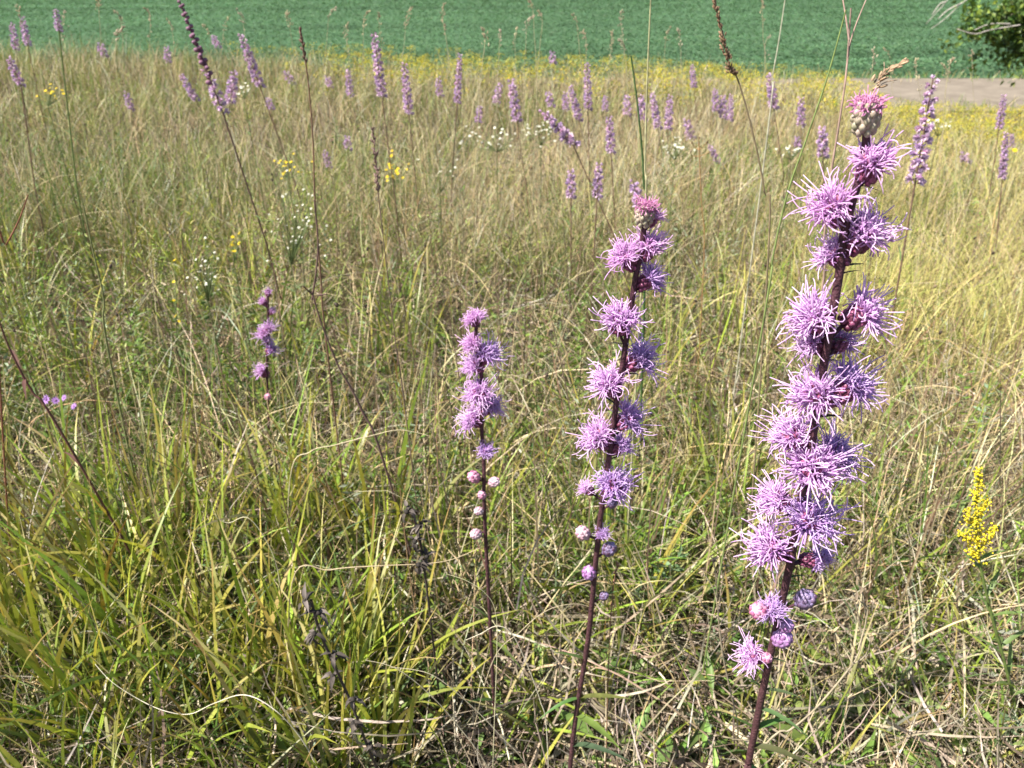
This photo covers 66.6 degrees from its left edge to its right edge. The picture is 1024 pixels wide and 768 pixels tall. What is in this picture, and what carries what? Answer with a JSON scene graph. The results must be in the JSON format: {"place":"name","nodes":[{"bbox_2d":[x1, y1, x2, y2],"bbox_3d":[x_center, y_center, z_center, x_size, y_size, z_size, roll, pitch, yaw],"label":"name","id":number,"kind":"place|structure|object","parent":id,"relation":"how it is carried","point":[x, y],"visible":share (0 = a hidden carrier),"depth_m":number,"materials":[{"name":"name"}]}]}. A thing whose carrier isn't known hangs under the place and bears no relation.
{"place":"outdoors","nodes":[
{"label":"outdoors","id":0,"kind":"place"},
{"bbox_2d":[0,61,1023,767],"bbox_3d":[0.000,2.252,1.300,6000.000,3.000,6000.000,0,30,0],"label":"ground","id":1,"kind":"structure","parent":0,"point":[534,337],"depth_m":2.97,"materials":[{"name":"plant"}]},
{"bbox_2d":[0,195,28,585],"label":"weed stalk","id":2,"kind":"object","parent":1,"relation":"on","point":[1,411],"visible":0.81,"depth_m":1.26,"materials":[{"name":"plant"}]},
{"bbox_2d":[9,22,43,134],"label":"blazing star","id":3,"kind":"object","parent":1,"relation":"on","point":[13,38],"visible":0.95,"depth_m":5.63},
{"bbox_2d":[15,4,44,258],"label":"grass stalk","id":4,"kind":"object","parent":1,"relation":"on","point":[19,101],"depth_m":3.05,"materials":[{"name":"plant"}]},
{"bbox_2d":[6,56,55,279],"bbox_3d":[-1.863,-0.811,3.031,0.275,0.872,0.125,0,30,0],"label":"blazing star","id":5,"kind":"object","parent":1,"relation":"on","point":[18,78],"visible":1,"depth_m":2.86,"materials":[{"name":"plant"}]},
{"bbox_2d":[19,16,50,143],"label":"blazing star","id":6,"kind":"object","parent":1,"relation":"on","point":[25,34],"visible":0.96,"depth_m":5.18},
{"bbox_2d":[34,84,96,283],"bbox_3d":[-1.584,-0.662,2.840,0.185,0.806,0.107,25,38,36],"label":"yellow flower","id":7,"kind":"object","parent":1,"relation":"on","point":[49,101],"visible":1,"depth_m":2.71,"materials":[{"name":"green plant"}]},
{"bbox_2d":[43,395,93,485],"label":"lilac flower","id":8,"kind":"object","parent":1,"relation":"on","point":[54,400],"visible":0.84,"depth_m":1.59,"materials":[{"name":"purple plant"}]},
{"bbox_2d":[49,9,100,316],"bbox_3d":[-1.493,-0.686,2.618,0.294,1.040,0.206,18,34,28],"label":"blazing star","id":9,"kind":"object","parent":1,"relation":"on","point":[58,27],"visible":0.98,"depth_m":2.50,"materials":[{"name":"plant"}]},
{"bbox_2d":[0,322,161,609],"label":"weed stalk","id":10,"kind":"object","parent":1,"relation":"on","point":[74,457],"visible":0.88,"depth_m":1.20,"materials":[{"name":"plant"}]},
{"bbox_2d":[81,200,137,486],"bbox_3d":[-0.711,0.043,1.418,0.080,0.770,0.010,8,31,14],"label":"grass stalk","id":11,"kind":"object","parent":1,"relation":"on","point":[115,386],"depth_m":1.35,"materials":[{"name":"plant"}]},
{"bbox_2d":[95,0,132,262],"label":"grass stalk","id":12,"kind":"object","parent":1,"relation":"on","point":[106,104],"depth_m":2.93,"materials":[{"name":"plant"}]},
{"bbox_2d":[109,25,131,319],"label":"grass stalk","id":13,"kind":"object","parent":1,"relation":"on","point":[122,27],"depth_m":2.25,"materials":[{"name":"plant"}]},
{"bbox_2d":[113,10,150,246],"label":"grass stalk","id":14,"kind":"object","parent":1,"relation":"on","point":[127,103],"depth_m":2.95,"materials":[{"name":"plant"}]},
{"bbox_2d":[166,18,202,262],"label":"grass stalk","id":15,"kind":"object","parent":1,"relation":"on","point":[181,124],"depth_m":2.76,"materials":[{"name":"plant"}]},
{"bbox_2d":[172,259,200,435],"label":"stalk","id":16,"kind":"object","parent":1,"relation":"on","point":[175,316],"visible":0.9,"depth_m":1.90,"materials":[{"name":"green plant"}]},
{"bbox_2d":[179,74,226,161],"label":"blazing star","id":17,"kind":"object","parent":1,"relation":"on","point":[193,96],"visible":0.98,"depth_m":5.28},
{"bbox_2d":[95,664,317,767],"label":"dry blade","id":18,"kind":"object","parent":1,"relation":"on","point":[227,698],"visible":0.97,"depth_m":0.97,"materials":[{"name":"plant"}]},
{"bbox_2d":[183,237,234,423],"bbox_3d":[-0.753,-0.102,1.962,0.124,0.548,0.104,0,30,0],"label":"white aster","id":19,"kind":"object","parent":1,"relation":"on","point":[208,288],"visible":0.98,"depth_m":1.89,"materials":[{"name":"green plant"}]},
{"bbox_2d":[224,70,238,161],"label":"blazing star","id":20,"kind":"object","parent":1,"relation":"on","point":[231,92],"visible":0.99,"depth_m":4.91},
{"bbox_2d":[177,0,304,339],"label":"blazing star","id":21,"kind":"object","parent":1,"relation":"on","point":[203,62],"visible":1,"depth_m":2.18,"materials":[{"name":"plant"}]},
{"bbox_2d":[221,232,262,414],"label":"yellow flower","id":22,"kind":"object","parent":1,"relation":"on","point":[234,259],"visible":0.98,"depth_m":2.00,"materials":[{"name":"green plant"}]},
{"bbox_2d":[236,82,271,254],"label":"flower","id":23,"kind":"object","parent":1,"relation":"on","point":[244,95],"visible":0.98,"depth_m":3.10,"materials":[{"name":"green plant"}]},
{"bbox_2d":[236,9,273,264],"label":"grass stalk","id":24,"kind":"object","parent":1,"relation":"on","point":[251,103],"depth_m":2.83,"materials":[{"name":"plant"}]},
{"bbox_2d":[249,285,285,465],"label":"blazing star","id":25,"kind":"object","parent":1,"relation":"on","point":[270,349],"visible":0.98,"depth_m":1.67,"materials":[{"name":"plant"}]},
{"bbox_2d":[237,33,330,280],"bbox_3d":[-0.812,-0.846,3.029,0.225,0.954,0.259,21,36,32],"label":"blazing star","id":26,"kind":"object","parent":1,"relation":"on","point":[252,71],"visible":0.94,"depth_m":2.83,"materials":[{"name":"plant"}]},
{"bbox_2d":[273,153,312,316],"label":"yellow flower","id":27,"kind":"object","parent":1,"relation":"on","point":[286,175],"visible":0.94,"depth_m":2.61,"materials":[{"name":"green plant"}]},
{"bbox_2d":[267,169,331,385],"bbox_3d":[-0.563,-0.234,2.116,0.199,0.672,0.116,0,30,0],"label":"white aster","id":28,"kind":"object","parent":1,"relation":"on","point":[293,250],"visible":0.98,"depth_m":2.04,"materials":[{"name":"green plant"}]},
{"bbox_2d":[299,26,347,517],"bbox_3d":[-0.315,-0.063,1.355,0.047,1.020,0.017,13,33,22],"label":"grass stalk","id":29,"kind":"object","parent":1,"relation":"on","point":[303,44],"depth_m":1.28,"materials":[{"name":"plant"}]},
{"bbox_2d":[298,583,386,767],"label":"withered stalk","id":30,"kind":"object","parent":1,"relation":"on","point":[312,634],"visible":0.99,"depth_m":0.91,"materials":[{"name":"plant"}]},
{"bbox_2d":[345,69,366,146],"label":"blazing star","id":31,"kind":"object","parent":1,"relation":"on","point":[349,89],"visible":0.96,"depth_m":6.06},
{"bbox_2d":[286,430,428,602],"bbox_3d":[-0.275,0.266,1.326,0.295,0.452,0.018,2,30,3],"label":"dry blade","id":32,"kind":"object","parent":1,"relation":"on","point":[311,451],"visible":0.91,"depth_m":1.24,"materials":[{"name":"plant"}]},
{"bbox_2d":[303,200,420,590],"bbox_3d":[-0.244,0.079,1.322,0.145,0.794,0.020,-3,30,-5],"label":"weed stalk","id":33,"kind":"object","parent":1,"relation":"on","point":[368,422],"visible":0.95,"depth_m":1.27,"materials":[{"name":"plant"}]},
{"bbox_2d":[362,10,370,269],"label":"grass stalk","id":34,"kind":"object","parent":1,"relation":"on","point":[362,91],"depth_m":3.01,"materials":[{"name":"plant"}]},
{"bbox_2d":[287,548,478,701],"bbox_3d":[-0.201,0.393,1.129,0.318,0.412,0.018,2,30,3],"label":"dry blade","id":35,"kind":"object","parent":1,"relation":"on","point":[335,569],"visible":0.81,"depth_m":1.04,"materials":[{"name":"plant"}]},
{"bbox_2d":[370,32,412,294],"bbox_3d":[-0.486,-0.775,2.899,0.203,0.979,0.169,22,36,33],"label":"blazing star","id":36,"kind":"object","parent":1,"relation":"on","point":[376,64],"visible":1,"depth_m":2.73,"materials":[{"name":"plant"}]},
{"bbox_2d":[370,126,422,546],"bbox_3d":[-0.188,0.014,1.343,0.038,0.891,0.016,-13,33,-21],"label":"grass stalk","id":37,"kind":"object","parent":1,"relation":"on","point":[376,176],"depth_m":1.22,"materials":[{"name":"plant"}]},
{"bbox_2d":[385,150,408,259],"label":"yellow flower","id":38,"kind":"object","parent":1,"relation":"on","point":[396,171],"visible":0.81,"depth_m":3.42,"materials":[{"name":"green plant"}]},
{"bbox_2d":[400,62,422,258],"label":"blazing star","id":39,"kind":"object","parent":1,"relation":"on","point":[406,88],"visible":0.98,"depth_m":3.24,"materials":[{"name":"plant"}]},
{"bbox_2d":[400,489,427,705],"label":"grass stalk","id":40,"kind":"object","parent":1,"relation":"on","point":[410,579],"depth_m":1.15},
{"bbox_2d":[401,500,445,747],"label":"withered stalk","id":41,"kind":"object","parent":1,"relation":"on","point":[422,567],"visible":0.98,"depth_m":0.97,"materials":[{"name":"plant"}]},
{"bbox_2d":[366,660,487,767],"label":"dry blade","id":42,"kind":"object","parent":1,"relation":"on","point":[443,708],"visible":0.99,"depth_m":0.95,"materials":[{"name":"plant"}]},
{"bbox_2d":[416,150,457,321],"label":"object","id":43,"kind":"object","parent":1,"relation":"on","point":[454,167],"visible":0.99,"depth_m":2.64,"materials":[{"name":"green plant"}]},
{"bbox_2d":[440,3,465,279],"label":"grass stalk","id":44,"kind":"object","parent":1,"relation":"on","point":[453,116],"depth_m":2.56,"materials":[{"name":"plant"}]},
{"bbox_2d":[446,53,467,254],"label":"blazing star","id":45,"kind":"object","parent":1,"relation":"on","point":[458,87],"visible":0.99,"depth_m":3.30,"materials":[{"name":"plant"}]},
{"bbox_2d":[392,667,527,767],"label":"dry blade","id":46,"kind":"object","parent":1,"relation":"on","point":[473,707],"visible":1,"depth_m":0.94,"materials":[{"name":"plant"}]},
{"bbox_2d":[447,574,497,764],"bbox_3d":[-0.043,0.423,0.958,0.053,0.529,0.023,0,30,0],"label":"dry blade","id":47,"kind":"object","parent":1,"relation":"on","point":[496,667],"visible":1,"depth_m":0.89,"materials":[{"name":"plant"}]},
{"bbox_2d":[473,27,488,307],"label":"grass stalk","id":48,"kind":"object","parent":1,"relation":"on","point":[484,34],"depth_m":2.16,"materials":[{"name":"plant"}]},
{"bbox_2d":[452,307,535,747],"bbox_3d":[-0.017,0.253,0.993,0.105,0.757,0.068,2,30,4],"label":"blazing star","id":49,"kind":"object","parent":1,"relation":"on","point":[478,390],"visible":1,"depth_m":0.87,"materials":[{"name":"purple plant"}]},
{"bbox_2d":[494,28,501,268],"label":"grass stalk","id":50,"kind":"object","parent":1,"relation":"on","point":[496,119],"depth_m":2.80,"materials":[{"name":"plant"}]},
{"bbox_2d":[467,626,548,767],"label":"dry blade","id":51,"kind":"object","parent":1,"relation":"on","point":[534,684],"visible":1,"depth_m":0.88,"materials":[{"name":"plant"}]},
{"bbox_2d":[0,53,1023,767],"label":"leafy herbs","id":52,"kind":"object","parent":1,"relation":"on","point":[796,735],"visible":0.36,"depth_m":1.77,"materials":[{"name":"green plant"}]},
{"bbox_2d":[0,35,1023,767],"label":"grass","id":53,"kind":"structure","parent":1,"relation":"on","point":[226,675],"depth_m":1.49,"materials":[{"name":"plant"}]},
{"bbox_2d":[0,30,1023,767],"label":"dry grass","id":54,"kind":"structure","parent":1,"relation":"on","point":[1006,292],"depth_m":2.68,"materials":[{"name":"plant"}]},
{"bbox_2d":[460,126,572,258],"bbox_3d":[0.014,-0.814,3.456,0.480,0.668,0.212,0,30,0],"label":"white aster","id":55,"kind":"object","parent":1,"relation":"on","point":[489,143],"visible":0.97,"depth_m":3.34,"materials":[{"name":"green plant"}]},
{"bbox_2d":[507,78,532,232],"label":"blazing star","id":56,"kind":"object","parent":1,"relation":"on","point":[515,105],"visible":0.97,"depth_m":3.77,"materials":[{"name":"plant"}]},
{"bbox_2d":[518,14,534,265],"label":"grass stalk","id":57,"kind":"object","parent":1,"relation":"on","point":[528,19],"depth_m":3.02,"materials":[{"name":"plant"}]},
{"bbox_2d":[466,604,598,763],"bbox_3d":[0.016,0.441,1.068,0.187,0.390,0.016,3,30,5],"label":"dry blade","id":58,"kind":"object","parent":1,"relation":"on","point":[493,660],"visible":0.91,"depth_m":1.02,"materials":[{"name":"plant"}]},
{"bbox_2d":[528,0,539,275],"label":"grass stalk","id":59,"kind":"object","parent":1,"relation":"on","point":[529,1],"depth_m":2.96,"materials":[{"name":"plant"}]},
{"bbox_2d":[528,9,542,305],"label":"grass stalk","id":60,"kind":"object","parent":1,"relation":"on","point":[535,129],"depth_m":2.72,"materials":[{"name":"plant"}]},
{"bbox_2d":[526,121,555,237],"bbox_3d":[0.125,-0.855,3.546,0.132,0.684,0.212,0,30,0],"label":"white aster","id":61,"kind":"object","parent":1,"relation":"on","point":[541,142],"visible":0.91,"depth_m":3.42,"materials":[{"name":"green plant"}]},
{"bbox_2d":[548,168,589,317],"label":"blazing star","id":62,"kind":"object","parent":1,"relation":"on","point":[571,181],"visible":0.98,"depth_m":2.64,"materials":[{"name":"plant"}]},
{"bbox_2d":[568,84,593,186],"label":"blazing star","id":63,"kind":"object","parent":1,"relation":"on","point":[578,109],"visible":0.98,"depth_m":4.43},
{"bbox_2d":[539,109,629,298],"bbox_3d":[0.284,-0.524,2.622,0.354,0.778,0.234,12,32,19],"label":"blazing star","id":64,"kind":"object","parent":1,"relation":"on","point":[569,139],"visible":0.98,"depth_m":2.44,"materials":[{"name":"plant"}]},
{"bbox_2d":[581,30,587,298],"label":"grass stalk","id":65,"kind":"object","parent":1,"relation":"on","point":[586,133],"depth_m":2.77,"materials":[{"name":"plant"}]},
{"bbox_2d":[574,62,603,249],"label":"blazing star","id":66,"kind":"object","parent":1,"relation":"on","point":[587,96],"visible":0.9,"depth_m":3.46,"materials":[{"name":"plant"}]},
{"bbox_2d":[580,162,625,332],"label":"blazing star","id":67,"kind":"object","parent":1,"relation":"on","point":[597,180],"visible":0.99,"depth_m":2.53,"materials":[{"name":"plant"}]},
{"bbox_2d":[537,194,673,767],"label":"blazing star","id":68,"kind":"object","parent":1,"relation":"on","point":[621,320],"visible":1,"depth_m":0.72,"materials":[{"name":"purple plant"}]},
{"bbox_2d":[598,115,624,274],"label":"blazing star","id":69,"kind":"object","parent":1,"relation":"on","point":[610,149],"visible":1,"depth_m":3.13,"materials":[{"name":"plant"}]},
{"bbox_2d":[605,561,618,767],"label":"grass stalk","id":70,"kind":"object","parent":1,"relation":"on","point":[615,579],"depth_m":0.89,"materials":[{"name":"plant"}]},
{"bbox_2d":[229,41,1023,150],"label":"goldenrod drift","id":71,"kind":"object","parent":1,"relation":"on","point":[842,78],"visible":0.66,"depth_m":10.52,"materials":[{"name":"plant"}]},
{"bbox_2d":[630,56,646,463],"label":"grass stalk","id":72,"kind":"object","parent":1,"relation":"on","point":[643,330],"depth_m":1.50,"materials":[{"name":"plant"}]},
{"bbox_2d":[627,0,650,543],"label":"grass stalk","id":73,"kind":"object","parent":1,"relation":"on","point":[643,262],"depth_m":1.10,"materials":[{"name":"plant"}]},
{"bbox_2d":[638,94,647,145],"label":"blazing star","id":74,"kind":"object","parent":1,"relation":"on","point":[643,106],"visible":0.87,"depth_m":6.38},
{"bbox_2d":[629,179,684,334],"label":"blazing star","id":75,"kind":"object","parent":1,"relation":"on","point":[632,189],"visible":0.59,"depth_m":2.43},
{"bbox_2d":[650,91,667,189],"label":"blazing star","id":76,"kind":"object","parent":1,"relation":"on","point":[656,113],"visible":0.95,"depth_m":4.41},
{"bbox_2d":[660,95,673,190],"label":"blazing star","id":77,"kind":"object","parent":1,"relation":"on","point":[670,122],"visible":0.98,"depth_m":4.72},
{"bbox_2d":[661,136,696,268],"bbox_3d":[0.663,-0.719,3.282,0.155,0.638,0.194,0,30,0],"label":"white aster","id":78,"kind":"object","parent":1,"relation":"on","point":[675,157],"visible":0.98,"depth_m":3.18,"materials":[{"name":"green plant"}]},
{"bbox_2d":[675,28,682,264],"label":"grass stalk","id":79,"kind":"object","parent":1,"relation":"on","point":[682,116],"depth_m":3.11,"materials":[{"name":"plant"}]},
{"bbox_2d":[683,117,704,165],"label":"blazing star","id":80,"kind":"object","parent":1,"relation":"on","point":[688,127],"visible":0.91,"depth_m":5.27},
{"bbox_2d":[690,64,697,131],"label":"blazing star","id":81,"kind":"object","parent":1,"relation":"on","point":[692,80],"visible":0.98,"depth_m":6.82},
{"bbox_2d":[688,136,712,423],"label":"dried weed","id":82,"kind":"object","parent":1,"relation":"on","point":[691,142],"visible":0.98,"depth_m":1.76,"materials":[{"name":"plant"}]},
{"bbox_2d":[711,88,720,148],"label":"blazing star","id":83,"kind":"object","parent":1,"relation":"on","point":[716,101],"visible":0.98,"depth_m":6.93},
{"bbox_2d":[696,557,738,755],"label":"dried weed","id":84,"kind":"object","parent":1,"relation":"on","point":[732,588],"visible":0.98,"depth_m":0.97,"materials":[{"name":"plant"}]},
{"bbox_2d":[707,144,737,203],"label":"blazing star","id":85,"kind":"object","parent":1,"relation":"on","point":[715,154],"visible":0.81,"depth_m":4.34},
{"bbox_2d":[718,95,728,144],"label":"blazing star","id":86,"kind":"object","parent":1,"relation":"on","point":[721,104],"visible":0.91,"depth_m":6.96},
{"bbox_2d":[726,94,733,158],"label":"blazing star","id":87,"kind":"object","parent":1,"relation":"on","point":[730,109],"visible":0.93,"depth_m":6.16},
{"bbox_2d":[712,0,770,632],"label":"grass stalk","id":88,"kind":"object","parent":1,"relation":"on","point":[729,67],"depth_m":0.96,"materials":[{"name":"plant"}]},
{"bbox_2d":[726,0,784,451],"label":"grass stalk","id":89,"kind":"object","parent":1,"relation":"on","point":[772,82],"depth_m":1.65,"materials":[{"name":"plant"}]},
{"bbox_2d":[751,0,765,251],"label":"grass stalk","id":90,"kind":"object","parent":1,"relation":"on","point":[762,105],"depth_m":3.06,"materials":[{"name":"plant"}]},
{"bbox_2d":[696,10,846,708],"bbox_3d":[0.296,0.103,0.994,0.029,1.050,0.024,0,30,0],"label":"grass stalk","id":91,"kind":"object","parent":1,"relation":"on","point":[761,333],"depth_m":0.90,"materials":[{"name":"plant"}]},
{"bbox_2d":[766,73,794,227],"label":"blazing star","id":92,"kind":"object","parent":1,"relation":"on","point":[768,95],"visible":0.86,"depth_m":4.00,"materials":[{"name":"plant"}]},
{"bbox_2d":[772,145,805,274],"bbox_3d":[1.133,-0.699,3.288,0.147,0.621,0.196,0,30,0],"label":"white aster","id":93,"kind":"object","parent":1,"relation":"on","point":[793,155],"visible":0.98,"depth_m":3.19,"materials":[{"name":"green plant"}]},
{"bbox_2d":[795,96,806,158],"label":"blazing star","id":94,"kind":"object","parent":1,"relation":"on","point":[802,117],"visible":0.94,"depth_m":5.74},
{"bbox_2d":[753,586,876,758],"bbox_3d":[0.272,0.441,0.894,0.180,0.563,0.027,1,30,2],"label":"dried weed","id":95,"kind":"object","parent":1,"relation":"on","point":[856,601],"visible":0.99,"depth_m":0.79,"materials":[{"name":"plant"}]},
{"bbox_2d":[765,0,865,648],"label":"grass stalk","id":96,"kind":"object","parent":1,"relation":"on","point":[835,145],"depth_m":0.88,"materials":[{"name":"plant"}]},
{"bbox_2d":[728,85,911,767],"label":"blazing star","id":97,"kind":"object","parent":1,"relation":"on","point":[812,463],"visible":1,"depth_m":0.53,"materials":[{"name":"purple plant"}]},
{"bbox_2d":[810,125,829,278],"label":"blazing star","id":98,"kind":"object","parent":1,"relation":"on","point":[820,145],"visible":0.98,"depth_m":3.33,"materials":[{"name":"plant"}]},
{"bbox_2d":[855,57,908,169],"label":"grass stalk","id":99,"kind":"object","parent":1,"relation":"on","point":[891,68],"depth_m":0.75,"materials":[{"name":"plant"}]},
{"bbox_2d":[871,75,939,408],"bbox_3d":[1.017,-0.299,2.009,0.228,0.931,0.180,-10,31,-16],"label":"blazing star","id":100,"kind":"object","parent":1,"relation":"on","point":[925,152],"visible":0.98,"depth_m":1.87,"materials":[{"name":"plant"}]},
{"bbox_2d":[902,57,955,339],"bbox_3d":[1.299,-0.500,2.482,0.109,1.009,0.023,-9,31,-15],"label":"grass stalk","id":101,"kind":"object","parent":1,"relation":"on","point":[952,59],"depth_m":2.38,"materials":[{"name":"plant"}]},
{"bbox_2d":[911,119,950,247],"bbox_3d":[2.232,-1.046,4.224,0.145,0.788,0.278,15,33,24],"label":"white aster","id":102,"kind":"object","parent":1,"relation":"on","point":[933,155],"visible":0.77,"depth_m":4.12,"materials":[{"name":"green plant"}]},
{"bbox_2d":[926,0,1023,87],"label":"oak tree","id":103,"kind":"object","parent":1,"relation":"on","point":[1006,21],"visible":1,"depth_m":17.31,"materials":[{"name":"green plant"}]},
{"bbox_2d":[957,467,1023,737],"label":"goldenrod","id":104,"kind":"object","parent":1,"relation":"on","point":[978,557],"visible":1,"depth_m":1.00,"materials":[{"name":"yellow plant"}]},
{"bbox_2d":[963,132,1018,294],"bbox_3d":[2.082,-0.671,3.301,0.250,0.769,0.157,16,34,26],"label":"blazing star","id":105,"kind":"object","parent":1,"relation":"on","point":[1002,168],"visible":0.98,"depth_m":3.18,"materials":[{"name":"plant"}]},
{"bbox_2d":[977,94,1006,247],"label":"blazing star","id":106,"kind":"object","parent":1,"relation":"on","point":[1001,113],"visible":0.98,"depth_m":4.06,"materials":[{"name":"plant"}]},
{"bbox_2d":[977,148,1017,273],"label":"yellow flower","id":107,"kind":"object","parent":1,"relation":"on","point":[1014,149],"visible":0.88,"depth_m":3.45,"materials":[{"name":"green plant"}]},
{"bbox_2d":[0,0,1023,77],"bbox_3d":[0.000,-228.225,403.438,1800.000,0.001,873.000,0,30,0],"label":"crop field","id":108,"kind":"structure","parent":0,"point":[902,71],"depth_m":37.09,"materials":[{"name":"plant"}]},
{"bbox_2d":[412,78,1023,110],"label":"dirt track","id":109,"kind":"structure","parent":0,"point":[991,91],"depth_m":23.49,"materials":[{"name":"soil"}]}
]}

